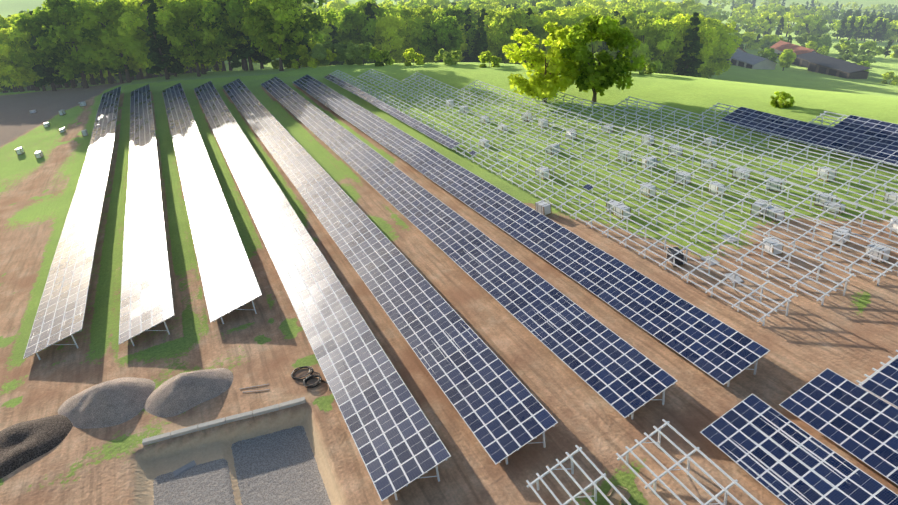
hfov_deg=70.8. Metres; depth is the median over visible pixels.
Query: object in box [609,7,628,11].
broad tree
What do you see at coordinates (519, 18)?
broad tree
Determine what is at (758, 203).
module pallet
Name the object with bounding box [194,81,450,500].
pv modules
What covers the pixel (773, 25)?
tree
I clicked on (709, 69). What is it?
broad tree
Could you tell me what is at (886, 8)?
tree
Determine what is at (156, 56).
spruce tree
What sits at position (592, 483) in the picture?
mount frame
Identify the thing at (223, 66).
broad tree
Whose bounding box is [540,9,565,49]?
broad tree
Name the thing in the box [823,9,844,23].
tree
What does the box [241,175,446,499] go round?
solar panel frame
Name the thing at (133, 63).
broad tree
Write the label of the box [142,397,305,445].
concrete edge beam
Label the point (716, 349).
pv modules
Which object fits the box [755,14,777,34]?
tree
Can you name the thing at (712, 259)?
module
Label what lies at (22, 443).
rubble pile
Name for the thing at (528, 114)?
module pallet
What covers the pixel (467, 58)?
spruce tree
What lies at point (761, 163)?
mount frame
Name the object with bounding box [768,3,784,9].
tree
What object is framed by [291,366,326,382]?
cable coil
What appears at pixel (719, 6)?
tree
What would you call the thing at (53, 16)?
broad tree
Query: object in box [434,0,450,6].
broad tree
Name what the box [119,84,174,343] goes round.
pv modules
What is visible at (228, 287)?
pv modules
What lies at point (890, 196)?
module pallet
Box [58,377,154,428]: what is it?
gravel pile
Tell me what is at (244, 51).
spruce tree
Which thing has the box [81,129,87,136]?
module pallet
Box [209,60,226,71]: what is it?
broad tree
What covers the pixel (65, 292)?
pv modules
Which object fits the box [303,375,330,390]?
cable coil
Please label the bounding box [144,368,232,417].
gravel pile
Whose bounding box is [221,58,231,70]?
broad tree
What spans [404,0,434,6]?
tree
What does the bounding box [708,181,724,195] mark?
module pallet
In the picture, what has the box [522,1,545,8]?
tree
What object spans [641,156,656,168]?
module pallet
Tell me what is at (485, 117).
module pallet
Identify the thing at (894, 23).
tree
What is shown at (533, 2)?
broad tree
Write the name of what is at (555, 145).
module pallet
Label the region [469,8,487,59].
spruce tree
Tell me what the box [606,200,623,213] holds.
module pallet
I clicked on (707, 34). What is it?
broad tree
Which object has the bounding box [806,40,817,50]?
broad tree
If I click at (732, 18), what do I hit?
tree
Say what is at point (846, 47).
shrub
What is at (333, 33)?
spruce tree
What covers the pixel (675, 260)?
dark opened pallet
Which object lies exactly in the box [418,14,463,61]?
broad tree
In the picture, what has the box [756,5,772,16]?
tree
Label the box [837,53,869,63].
tree
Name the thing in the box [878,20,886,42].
tree
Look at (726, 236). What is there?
module
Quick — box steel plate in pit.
[173,460,195,475]
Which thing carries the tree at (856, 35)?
on the terrain
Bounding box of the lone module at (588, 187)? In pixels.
[582,184,593,190]
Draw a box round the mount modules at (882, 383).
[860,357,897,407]
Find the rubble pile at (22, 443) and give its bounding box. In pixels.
[0,414,72,478]
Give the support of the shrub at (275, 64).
on the terrain
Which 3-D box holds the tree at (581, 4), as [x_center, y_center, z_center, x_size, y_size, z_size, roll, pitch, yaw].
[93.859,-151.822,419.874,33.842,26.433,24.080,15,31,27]
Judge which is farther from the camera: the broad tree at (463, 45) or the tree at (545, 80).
the broad tree at (463, 45)
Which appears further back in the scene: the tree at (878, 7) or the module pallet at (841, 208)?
the tree at (878, 7)
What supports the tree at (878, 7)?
on the terrain
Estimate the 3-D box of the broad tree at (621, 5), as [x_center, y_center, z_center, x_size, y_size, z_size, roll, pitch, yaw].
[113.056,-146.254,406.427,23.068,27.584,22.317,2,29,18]
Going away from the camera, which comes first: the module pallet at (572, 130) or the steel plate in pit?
the steel plate in pit
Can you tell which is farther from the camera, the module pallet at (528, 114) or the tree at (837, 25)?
the tree at (837, 25)
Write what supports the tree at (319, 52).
on the terrain
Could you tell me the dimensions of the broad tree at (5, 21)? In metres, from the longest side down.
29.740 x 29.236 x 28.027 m
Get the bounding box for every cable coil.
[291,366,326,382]
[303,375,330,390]
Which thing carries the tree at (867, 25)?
on the terrain
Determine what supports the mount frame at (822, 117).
on the terrain
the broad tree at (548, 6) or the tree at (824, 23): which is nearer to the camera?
the broad tree at (548, 6)
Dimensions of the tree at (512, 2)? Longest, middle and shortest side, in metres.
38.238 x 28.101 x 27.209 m
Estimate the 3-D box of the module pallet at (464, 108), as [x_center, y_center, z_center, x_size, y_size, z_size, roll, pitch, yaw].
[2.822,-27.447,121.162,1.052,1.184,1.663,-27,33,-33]
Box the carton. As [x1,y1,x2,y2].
[606,485,630,504]
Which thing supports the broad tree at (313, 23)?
on the terrain
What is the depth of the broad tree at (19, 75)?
210.30 m
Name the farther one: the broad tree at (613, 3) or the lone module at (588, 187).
the broad tree at (613, 3)
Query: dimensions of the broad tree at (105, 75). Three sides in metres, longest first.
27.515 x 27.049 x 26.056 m
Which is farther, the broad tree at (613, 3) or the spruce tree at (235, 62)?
the broad tree at (613, 3)
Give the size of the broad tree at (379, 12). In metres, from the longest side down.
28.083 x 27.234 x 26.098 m
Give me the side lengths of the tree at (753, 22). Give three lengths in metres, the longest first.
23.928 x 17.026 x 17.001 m
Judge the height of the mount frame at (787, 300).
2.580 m
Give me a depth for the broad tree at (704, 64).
245.42 m
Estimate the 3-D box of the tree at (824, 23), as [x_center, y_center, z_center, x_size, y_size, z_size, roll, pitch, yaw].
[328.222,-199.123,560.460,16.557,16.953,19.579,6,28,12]
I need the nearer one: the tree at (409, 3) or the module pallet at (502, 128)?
the module pallet at (502, 128)
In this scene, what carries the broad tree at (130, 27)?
on the terrain
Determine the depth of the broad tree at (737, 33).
417.47 m
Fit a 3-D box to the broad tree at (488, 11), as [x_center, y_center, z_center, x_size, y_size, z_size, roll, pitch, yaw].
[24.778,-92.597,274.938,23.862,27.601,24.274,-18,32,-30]
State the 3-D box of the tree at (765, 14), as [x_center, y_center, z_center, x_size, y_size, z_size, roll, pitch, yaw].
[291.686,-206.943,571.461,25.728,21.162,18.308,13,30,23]
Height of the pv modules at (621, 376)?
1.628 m
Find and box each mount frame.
[327,70,797,325]
[358,69,855,304]
[402,72,897,284]
[461,80,897,249]
[526,445,630,504]
[532,92,897,217]
[611,96,897,190]
[616,419,762,504]
[699,103,882,164]
[723,409,856,504]
[808,111,897,138]
[856,350,897,386]
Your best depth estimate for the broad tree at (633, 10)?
327.19 m
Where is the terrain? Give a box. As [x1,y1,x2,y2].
[0,0,897,504]
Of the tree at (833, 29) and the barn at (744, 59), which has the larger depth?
the tree at (833, 29)
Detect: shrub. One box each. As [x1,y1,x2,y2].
[271,58,294,68]
[283,54,311,68]
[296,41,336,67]
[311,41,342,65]
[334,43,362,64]
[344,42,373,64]
[368,47,394,66]
[403,48,424,65]
[434,48,461,64]
[478,51,501,67]
[633,58,658,74]
[735,31,757,48]
[738,33,755,49]
[753,39,773,49]
[758,34,784,42]
[761,40,776,48]
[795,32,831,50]
[815,34,830,47]
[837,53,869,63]
[839,43,854,54]
[857,53,875,62]
[859,41,885,56]
[881,71,897,84]
[890,45,897,57]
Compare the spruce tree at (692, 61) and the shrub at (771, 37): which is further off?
the shrub at (771, 37)
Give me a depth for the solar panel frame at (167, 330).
61.52 m
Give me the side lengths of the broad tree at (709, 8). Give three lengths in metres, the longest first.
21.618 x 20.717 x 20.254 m
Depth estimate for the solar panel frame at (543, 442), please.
51.91 m
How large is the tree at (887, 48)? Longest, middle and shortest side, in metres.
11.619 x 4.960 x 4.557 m
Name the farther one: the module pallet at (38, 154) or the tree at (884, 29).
the tree at (884, 29)
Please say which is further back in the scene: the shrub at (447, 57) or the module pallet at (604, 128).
the shrub at (447, 57)
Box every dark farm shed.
[792,52,847,67]
[807,57,871,78]
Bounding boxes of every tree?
[0,14,24,90]
[0,15,27,91]
[0,20,48,90]
[0,22,33,91]
[1,85,12,91]
[3,24,48,90]
[10,0,108,88]
[22,82,34,90]
[29,11,67,90]
[29,26,75,87]
[53,21,105,84]
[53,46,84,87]
[65,0,118,83]
[73,27,104,82]
[75,0,148,82]
[80,70,117,83]
[86,75,117,83]
[95,73,123,83]
[101,19,137,82]
[115,20,145,78]
[117,0,192,76]
[122,13,152,77]
[140,0,183,79]
[142,12,189,73]
[154,0,223,76]
[160,6,184,76]
[164,0,231,70]
[167,0,231,73]
[200,0,258,70]
[207,0,221,70]
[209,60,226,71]
[220,59,225,70]
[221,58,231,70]
[224,1,274,68]
[227,49,247,68]
[231,0,271,70]
[240,0,304,70]
[245,0,338,53]
[282,2,310,67]
[301,0,311,7]
[301,18,332,66]
[315,15,346,65]
[326,20,344,64]
[327,0,345,9]
[333,0,394,62]
[334,4,376,60]
[361,2,383,63]
[371,16,411,62]
[375,4,404,16]
[376,7,410,30]
[381,0,406,4]
[384,17,433,62]
[385,3,405,7]
[393,4,438,62]
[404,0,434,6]
[410,4,420,9]
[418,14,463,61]
[419,0,443,5]
[433,4,477,61]
[433,8,465,28]
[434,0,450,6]
[435,22,467,61]
[437,2,456,8]
[450,0,472,8]
[461,8,474,61]
[468,6,486,22]
[469,1,492,9]
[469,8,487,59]
[470,0,489,6]
[472,23,491,62]
[478,7,515,27]
[480,0,505,5]
[480,10,526,63]
[482,2,501,6]
[491,0,519,5]
[495,5,506,10]
[497,7,545,64]
[502,21,581,102]
[516,5,535,11]
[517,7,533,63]
[518,10,562,65]
[521,0,544,6]
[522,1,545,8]
[531,2,555,12]
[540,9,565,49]
[542,0,571,6]
[546,11,596,51]
[553,6,601,53]
[559,13,645,103]
[565,0,572,7]
[574,3,593,6]
[581,0,611,8]
[585,8,600,14]
[595,6,624,15]
[597,11,645,56]
[606,16,682,73]
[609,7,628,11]
[610,1,619,6]
[610,9,646,19]
[611,0,644,3]
[611,16,627,58]
[615,2,636,8]
[621,4,642,10]
[624,7,646,15]
[629,24,660,57]
[631,0,647,7]
[639,11,655,18]
[641,0,667,12]
[651,13,678,22]
[651,13,683,58]
[655,7,687,16]
[659,14,719,73]
[664,0,678,9]
[668,22,720,73]
[672,12,703,76]
[676,0,703,14]
[698,5,712,16]
[698,17,743,78]
[699,11,719,18]
[705,17,723,63]
[709,8,729,18]
[711,12,727,21]
[712,23,735,62]
[713,0,727,9]
[726,15,751,31]
[728,0,743,7]
[729,32,740,44]
[731,3,751,19]
[732,9,751,25]
[738,3,755,14]
[739,16,768,33]
[746,18,764,34]
[752,9,763,16]
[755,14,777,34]
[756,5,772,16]
[756,47,778,62]
[757,11,787,29]
[760,0,778,6]
[760,21,776,34]
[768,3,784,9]
[774,5,790,16]
[775,17,784,36]
[777,12,801,36]
[778,49,796,70]
[788,5,809,22]
[792,14,821,35]
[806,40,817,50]
[808,0,814,9]
[809,0,823,10]
[812,18,828,34]
[814,6,831,19]
[816,45,829,55]
[817,19,830,35]
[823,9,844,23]
[825,3,836,9]
[829,20,850,38]
[833,1,838,10]
[833,16,866,39]
[833,39,855,53]
[835,16,846,38]
[841,2,858,13]
[844,16,855,39]
[847,17,871,40]
[852,42,871,54]
[853,19,863,39]
[855,15,876,38]
[857,60,869,70]
[861,6,875,12]
[861,16,873,41]
[869,4,884,12]
[870,18,882,40]
[874,17,897,40]
[877,21,896,41]
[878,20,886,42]
[880,3,891,12]
[883,40,891,57]
[886,4,897,12]
[888,20,897,42]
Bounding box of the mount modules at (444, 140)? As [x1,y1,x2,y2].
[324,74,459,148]
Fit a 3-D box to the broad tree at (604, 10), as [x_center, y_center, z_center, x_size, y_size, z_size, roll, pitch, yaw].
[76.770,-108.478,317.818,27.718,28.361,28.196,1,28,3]
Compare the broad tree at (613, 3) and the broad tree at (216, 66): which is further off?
the broad tree at (613, 3)
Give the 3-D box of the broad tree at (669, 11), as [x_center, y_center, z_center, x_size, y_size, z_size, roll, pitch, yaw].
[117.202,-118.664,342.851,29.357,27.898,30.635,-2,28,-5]
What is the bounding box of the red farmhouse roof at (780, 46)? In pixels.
[770,40,817,57]
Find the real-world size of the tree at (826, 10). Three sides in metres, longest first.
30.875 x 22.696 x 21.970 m
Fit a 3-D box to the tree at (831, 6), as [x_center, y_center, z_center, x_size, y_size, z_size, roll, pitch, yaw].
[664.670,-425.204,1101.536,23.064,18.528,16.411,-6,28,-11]
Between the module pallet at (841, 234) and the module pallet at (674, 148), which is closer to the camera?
the module pallet at (841, 234)
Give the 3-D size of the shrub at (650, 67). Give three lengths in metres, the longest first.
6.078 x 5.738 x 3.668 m
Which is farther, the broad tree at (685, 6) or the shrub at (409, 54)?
the broad tree at (685, 6)
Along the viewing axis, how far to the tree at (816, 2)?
1114.41 m
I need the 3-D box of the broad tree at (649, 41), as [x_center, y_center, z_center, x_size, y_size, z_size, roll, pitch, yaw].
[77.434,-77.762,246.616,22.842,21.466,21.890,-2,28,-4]
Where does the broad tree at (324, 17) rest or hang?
on the terrain
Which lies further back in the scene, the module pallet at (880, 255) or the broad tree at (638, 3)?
the broad tree at (638, 3)
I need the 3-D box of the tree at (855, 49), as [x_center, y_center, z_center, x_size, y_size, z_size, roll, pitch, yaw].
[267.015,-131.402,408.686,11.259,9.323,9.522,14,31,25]
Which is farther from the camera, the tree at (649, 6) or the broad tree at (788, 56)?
the tree at (649, 6)
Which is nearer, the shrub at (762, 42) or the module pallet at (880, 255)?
the module pallet at (880, 255)
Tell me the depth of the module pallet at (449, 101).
126.06 m
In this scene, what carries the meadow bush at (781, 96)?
on the terrain
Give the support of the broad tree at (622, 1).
on the terrain
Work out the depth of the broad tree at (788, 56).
320.79 m
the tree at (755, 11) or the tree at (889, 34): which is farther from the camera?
the tree at (755, 11)
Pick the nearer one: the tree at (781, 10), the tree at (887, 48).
the tree at (887, 48)
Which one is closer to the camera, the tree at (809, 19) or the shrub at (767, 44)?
the shrub at (767, 44)
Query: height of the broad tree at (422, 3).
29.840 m
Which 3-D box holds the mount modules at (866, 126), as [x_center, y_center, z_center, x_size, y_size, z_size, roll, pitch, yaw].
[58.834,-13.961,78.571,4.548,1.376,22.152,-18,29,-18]
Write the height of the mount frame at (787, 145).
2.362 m
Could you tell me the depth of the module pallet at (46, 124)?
158.34 m
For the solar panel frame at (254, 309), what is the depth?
63.61 m
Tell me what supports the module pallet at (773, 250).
on the terrain
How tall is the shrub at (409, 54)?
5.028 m
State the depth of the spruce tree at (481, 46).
237.69 m
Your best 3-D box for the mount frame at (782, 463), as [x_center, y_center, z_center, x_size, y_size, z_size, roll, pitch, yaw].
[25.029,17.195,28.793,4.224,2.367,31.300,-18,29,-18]
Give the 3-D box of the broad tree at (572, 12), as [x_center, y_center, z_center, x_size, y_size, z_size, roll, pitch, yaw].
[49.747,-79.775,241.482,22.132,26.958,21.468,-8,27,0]
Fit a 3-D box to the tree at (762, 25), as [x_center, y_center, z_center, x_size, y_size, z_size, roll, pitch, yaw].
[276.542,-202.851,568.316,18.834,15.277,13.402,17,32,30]
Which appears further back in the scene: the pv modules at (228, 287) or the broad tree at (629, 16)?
the broad tree at (629, 16)
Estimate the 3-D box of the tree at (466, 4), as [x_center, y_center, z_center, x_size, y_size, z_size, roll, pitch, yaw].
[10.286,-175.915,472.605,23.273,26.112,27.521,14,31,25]
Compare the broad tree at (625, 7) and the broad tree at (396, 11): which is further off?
the broad tree at (625, 7)
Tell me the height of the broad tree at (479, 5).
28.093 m
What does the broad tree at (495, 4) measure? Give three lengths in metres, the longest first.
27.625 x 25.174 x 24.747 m
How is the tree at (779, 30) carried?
on the terrain
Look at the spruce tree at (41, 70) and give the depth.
208.84 m
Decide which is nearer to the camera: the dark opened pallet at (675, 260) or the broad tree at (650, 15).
the dark opened pallet at (675, 260)
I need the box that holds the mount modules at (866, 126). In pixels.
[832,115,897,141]
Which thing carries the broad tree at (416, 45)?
on the terrain
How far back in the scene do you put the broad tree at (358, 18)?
232.03 m
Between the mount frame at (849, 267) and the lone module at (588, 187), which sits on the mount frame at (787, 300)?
the lone module at (588, 187)
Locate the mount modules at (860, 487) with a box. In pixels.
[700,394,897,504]
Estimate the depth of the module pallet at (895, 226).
62.28 m
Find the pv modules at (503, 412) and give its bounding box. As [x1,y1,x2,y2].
[222,79,557,464]
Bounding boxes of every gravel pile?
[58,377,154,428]
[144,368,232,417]
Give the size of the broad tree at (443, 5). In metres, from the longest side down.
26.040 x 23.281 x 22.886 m
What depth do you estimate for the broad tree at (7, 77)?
221.51 m
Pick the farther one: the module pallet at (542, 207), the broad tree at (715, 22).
the broad tree at (715, 22)
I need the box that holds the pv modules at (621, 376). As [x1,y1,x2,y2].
[261,77,677,417]
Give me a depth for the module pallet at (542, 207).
75.92 m
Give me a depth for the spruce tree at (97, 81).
239.90 m
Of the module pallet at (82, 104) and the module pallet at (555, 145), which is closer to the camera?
the module pallet at (555, 145)
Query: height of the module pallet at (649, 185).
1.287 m
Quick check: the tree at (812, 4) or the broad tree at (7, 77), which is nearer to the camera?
the broad tree at (7, 77)
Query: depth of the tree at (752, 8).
757.58 m
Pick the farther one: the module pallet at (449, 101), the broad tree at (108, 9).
the broad tree at (108, 9)
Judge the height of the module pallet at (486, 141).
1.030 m
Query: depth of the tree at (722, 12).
702.98 m
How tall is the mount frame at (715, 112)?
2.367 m
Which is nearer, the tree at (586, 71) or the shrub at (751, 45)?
the tree at (586, 71)
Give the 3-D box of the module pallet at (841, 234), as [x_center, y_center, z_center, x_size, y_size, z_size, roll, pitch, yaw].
[38.422,-1.593,61.869,1.765,1.287,1.038,-25,32,-29]
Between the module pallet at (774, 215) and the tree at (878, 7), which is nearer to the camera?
the module pallet at (774, 215)
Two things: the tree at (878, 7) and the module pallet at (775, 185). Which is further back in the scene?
the tree at (878, 7)
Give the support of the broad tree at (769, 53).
on the terrain
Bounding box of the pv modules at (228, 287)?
[162,83,261,322]
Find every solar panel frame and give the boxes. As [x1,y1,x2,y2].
[27,98,115,359]
[122,175,171,345]
[175,133,258,323]
[236,100,554,464]
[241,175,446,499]
[263,85,674,419]
[297,79,767,386]
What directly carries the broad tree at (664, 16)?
on the terrain
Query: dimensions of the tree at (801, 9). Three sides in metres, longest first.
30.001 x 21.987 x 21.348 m
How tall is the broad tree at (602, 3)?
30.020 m
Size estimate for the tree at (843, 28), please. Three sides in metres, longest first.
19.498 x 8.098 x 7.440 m
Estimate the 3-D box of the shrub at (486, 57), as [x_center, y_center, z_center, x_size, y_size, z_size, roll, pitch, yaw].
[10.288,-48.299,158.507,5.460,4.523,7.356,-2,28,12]
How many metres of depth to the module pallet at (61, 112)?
169.74 m
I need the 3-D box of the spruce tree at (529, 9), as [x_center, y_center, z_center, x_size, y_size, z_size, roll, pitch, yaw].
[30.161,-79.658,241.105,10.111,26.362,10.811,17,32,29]
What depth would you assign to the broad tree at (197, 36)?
195.51 m
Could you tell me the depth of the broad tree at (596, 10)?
366.99 m
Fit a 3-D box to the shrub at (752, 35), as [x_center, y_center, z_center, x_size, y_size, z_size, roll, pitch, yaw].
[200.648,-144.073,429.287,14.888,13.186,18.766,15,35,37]
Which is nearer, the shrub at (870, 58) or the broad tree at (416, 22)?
the broad tree at (416, 22)
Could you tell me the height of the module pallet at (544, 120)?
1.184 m
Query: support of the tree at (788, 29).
on the terrain
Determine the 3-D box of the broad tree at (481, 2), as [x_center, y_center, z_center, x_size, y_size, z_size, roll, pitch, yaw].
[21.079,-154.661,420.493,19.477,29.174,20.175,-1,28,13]
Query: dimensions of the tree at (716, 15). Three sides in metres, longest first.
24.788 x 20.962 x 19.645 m
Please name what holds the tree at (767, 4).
on the terrain
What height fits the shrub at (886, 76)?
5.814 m
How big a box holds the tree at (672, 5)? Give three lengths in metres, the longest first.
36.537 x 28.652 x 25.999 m
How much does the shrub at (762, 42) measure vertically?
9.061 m
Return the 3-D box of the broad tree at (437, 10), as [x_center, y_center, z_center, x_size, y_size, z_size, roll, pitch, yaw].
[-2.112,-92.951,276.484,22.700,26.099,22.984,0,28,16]
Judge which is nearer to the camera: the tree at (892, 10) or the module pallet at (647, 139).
the module pallet at (647, 139)
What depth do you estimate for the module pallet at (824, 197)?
68.80 m
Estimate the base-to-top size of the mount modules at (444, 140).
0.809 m
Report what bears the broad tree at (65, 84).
on the terrain
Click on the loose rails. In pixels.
(255, 386)
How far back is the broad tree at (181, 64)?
216.93 m
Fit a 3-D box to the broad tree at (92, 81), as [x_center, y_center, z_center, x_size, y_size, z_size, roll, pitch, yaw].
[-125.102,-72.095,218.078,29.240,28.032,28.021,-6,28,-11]
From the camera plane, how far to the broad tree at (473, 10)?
302.58 m
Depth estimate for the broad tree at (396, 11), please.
253.62 m
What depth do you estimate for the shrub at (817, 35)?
410.29 m
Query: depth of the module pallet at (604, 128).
100.86 m
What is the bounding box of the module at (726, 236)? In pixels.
[721,234,736,241]
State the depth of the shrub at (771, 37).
419.62 m
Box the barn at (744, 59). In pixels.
[725,50,776,69]
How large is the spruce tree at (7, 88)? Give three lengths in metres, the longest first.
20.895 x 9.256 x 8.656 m
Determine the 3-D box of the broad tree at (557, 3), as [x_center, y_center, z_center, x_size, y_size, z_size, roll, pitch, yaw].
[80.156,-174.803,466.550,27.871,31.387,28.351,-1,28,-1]
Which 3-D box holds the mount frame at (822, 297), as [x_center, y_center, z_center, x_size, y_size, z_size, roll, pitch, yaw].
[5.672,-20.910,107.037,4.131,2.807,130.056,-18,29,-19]
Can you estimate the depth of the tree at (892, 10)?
1150.65 m
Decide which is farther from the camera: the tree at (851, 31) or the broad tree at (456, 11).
the tree at (851, 31)
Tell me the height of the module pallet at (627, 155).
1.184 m
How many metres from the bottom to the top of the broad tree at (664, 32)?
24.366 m
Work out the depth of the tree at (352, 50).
184.00 m
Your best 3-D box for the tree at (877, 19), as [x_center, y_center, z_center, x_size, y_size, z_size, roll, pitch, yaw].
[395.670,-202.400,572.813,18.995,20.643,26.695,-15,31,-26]
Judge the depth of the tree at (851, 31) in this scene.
537.60 m
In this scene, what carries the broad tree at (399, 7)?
on the terrain
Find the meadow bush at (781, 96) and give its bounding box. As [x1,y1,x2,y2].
[770,91,794,107]
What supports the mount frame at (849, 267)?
on the terrain
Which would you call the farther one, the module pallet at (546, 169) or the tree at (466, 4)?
the tree at (466, 4)
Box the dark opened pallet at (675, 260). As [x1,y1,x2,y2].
[666,246,684,266]
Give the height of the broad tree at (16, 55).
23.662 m
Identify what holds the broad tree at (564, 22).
on the terrain
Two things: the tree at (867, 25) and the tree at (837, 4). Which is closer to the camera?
the tree at (867, 25)
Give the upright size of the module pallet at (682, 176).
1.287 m
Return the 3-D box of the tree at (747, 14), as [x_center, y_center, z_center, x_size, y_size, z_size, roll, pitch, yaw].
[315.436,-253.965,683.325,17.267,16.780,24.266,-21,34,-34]
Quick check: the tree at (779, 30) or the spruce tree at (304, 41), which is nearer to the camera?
the spruce tree at (304, 41)
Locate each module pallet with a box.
[15,147,24,154]
[34,151,43,158]
[43,122,49,127]
[58,109,65,115]
[79,101,86,106]
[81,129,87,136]
[446,99,454,106]
[459,105,467,112]
[479,115,489,123]
[479,138,489,147]
[497,124,507,131]
[521,112,532,121]
[535,200,551,215]
[538,118,548,127]
[538,166,549,179]
[546,143,559,154]
[565,133,576,139]
[566,128,576,134]
[601,125,613,132]
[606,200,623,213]
[613,203,630,219]
[618,150,631,161]
[640,182,655,197]
[641,134,654,145]
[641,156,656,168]
[668,145,682,156]
[674,171,690,185]
[700,159,716,168]
[703,137,717,146]
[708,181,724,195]
[732,167,749,179]
[750,199,768,216]
[761,236,783,256]
[765,205,784,221]
[767,178,785,192]
[814,192,836,206]
[816,166,835,181]
[822,202,845,214]
[830,226,851,245]
[864,242,891,263]
[883,191,897,205]
[887,217,897,234]
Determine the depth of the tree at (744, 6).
696.08 m
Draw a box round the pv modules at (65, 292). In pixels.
[23,86,120,358]
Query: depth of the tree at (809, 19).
552.18 m
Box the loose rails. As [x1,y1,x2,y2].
[240,384,269,392]
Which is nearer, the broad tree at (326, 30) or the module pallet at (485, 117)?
the module pallet at (485, 117)
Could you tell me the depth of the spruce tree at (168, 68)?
204.44 m
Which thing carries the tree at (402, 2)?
on the terrain
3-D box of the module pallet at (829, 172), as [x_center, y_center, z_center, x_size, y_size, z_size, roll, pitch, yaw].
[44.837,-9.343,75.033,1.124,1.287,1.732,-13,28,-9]
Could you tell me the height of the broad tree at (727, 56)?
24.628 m
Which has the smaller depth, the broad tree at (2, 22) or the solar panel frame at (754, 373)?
the solar panel frame at (754, 373)
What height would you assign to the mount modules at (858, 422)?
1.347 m
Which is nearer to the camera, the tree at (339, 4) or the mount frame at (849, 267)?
the mount frame at (849, 267)
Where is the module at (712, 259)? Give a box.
[700,256,719,265]
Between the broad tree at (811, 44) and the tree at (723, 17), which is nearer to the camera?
the broad tree at (811, 44)
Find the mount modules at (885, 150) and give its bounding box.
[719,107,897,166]
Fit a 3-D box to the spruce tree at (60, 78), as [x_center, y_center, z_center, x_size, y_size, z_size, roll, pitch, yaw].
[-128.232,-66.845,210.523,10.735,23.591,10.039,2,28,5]
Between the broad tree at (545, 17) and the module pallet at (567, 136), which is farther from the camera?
the broad tree at (545, 17)
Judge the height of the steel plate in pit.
0.050 m
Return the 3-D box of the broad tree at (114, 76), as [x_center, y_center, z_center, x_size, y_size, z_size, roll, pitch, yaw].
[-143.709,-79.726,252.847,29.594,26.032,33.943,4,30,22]
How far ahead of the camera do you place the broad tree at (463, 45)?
247.65 m
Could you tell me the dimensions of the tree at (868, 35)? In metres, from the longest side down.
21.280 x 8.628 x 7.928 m
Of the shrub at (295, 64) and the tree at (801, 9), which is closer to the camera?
the shrub at (295, 64)
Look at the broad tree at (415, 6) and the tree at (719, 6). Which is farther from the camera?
the tree at (719, 6)
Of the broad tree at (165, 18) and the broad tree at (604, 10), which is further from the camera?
the broad tree at (604, 10)
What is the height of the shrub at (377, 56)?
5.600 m
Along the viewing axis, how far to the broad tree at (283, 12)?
181.66 m
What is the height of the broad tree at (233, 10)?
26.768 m
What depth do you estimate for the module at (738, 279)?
58.60 m
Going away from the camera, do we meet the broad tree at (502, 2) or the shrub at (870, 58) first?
the shrub at (870, 58)
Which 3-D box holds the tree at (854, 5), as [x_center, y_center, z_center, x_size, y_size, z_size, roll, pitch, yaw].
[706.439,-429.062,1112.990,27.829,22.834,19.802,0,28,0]
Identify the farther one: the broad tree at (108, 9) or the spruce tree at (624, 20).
the spruce tree at (624, 20)
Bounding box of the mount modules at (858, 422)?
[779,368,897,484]
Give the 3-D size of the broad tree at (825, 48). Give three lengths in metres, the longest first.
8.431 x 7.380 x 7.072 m
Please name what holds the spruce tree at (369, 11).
on the terrain
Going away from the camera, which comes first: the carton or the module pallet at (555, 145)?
the carton
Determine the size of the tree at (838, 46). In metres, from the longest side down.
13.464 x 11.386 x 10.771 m
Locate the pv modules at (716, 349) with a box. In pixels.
[292,75,769,384]
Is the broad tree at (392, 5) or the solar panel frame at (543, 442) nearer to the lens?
the solar panel frame at (543, 442)
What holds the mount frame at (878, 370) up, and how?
on the terrain
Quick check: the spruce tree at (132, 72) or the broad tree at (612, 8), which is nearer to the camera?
the spruce tree at (132, 72)
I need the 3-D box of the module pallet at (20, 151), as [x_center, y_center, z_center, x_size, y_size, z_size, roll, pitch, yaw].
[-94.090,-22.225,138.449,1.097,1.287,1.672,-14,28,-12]
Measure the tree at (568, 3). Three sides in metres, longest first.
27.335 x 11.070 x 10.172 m
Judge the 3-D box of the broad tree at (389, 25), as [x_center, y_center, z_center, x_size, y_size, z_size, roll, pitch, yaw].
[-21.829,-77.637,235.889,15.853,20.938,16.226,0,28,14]
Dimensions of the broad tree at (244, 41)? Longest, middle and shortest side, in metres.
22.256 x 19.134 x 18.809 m
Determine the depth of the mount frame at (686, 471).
38.52 m
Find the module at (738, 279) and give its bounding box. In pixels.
[725,273,743,282]
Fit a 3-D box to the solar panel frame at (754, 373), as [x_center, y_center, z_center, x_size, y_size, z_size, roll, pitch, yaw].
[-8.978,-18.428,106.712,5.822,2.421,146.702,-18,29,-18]
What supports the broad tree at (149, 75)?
on the terrain
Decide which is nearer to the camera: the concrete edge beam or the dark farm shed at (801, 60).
the concrete edge beam
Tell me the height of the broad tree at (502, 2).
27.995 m
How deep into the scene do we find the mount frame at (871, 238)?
79.10 m
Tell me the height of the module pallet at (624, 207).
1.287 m
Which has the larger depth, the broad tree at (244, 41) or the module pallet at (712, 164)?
the broad tree at (244, 41)
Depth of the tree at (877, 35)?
540.94 m

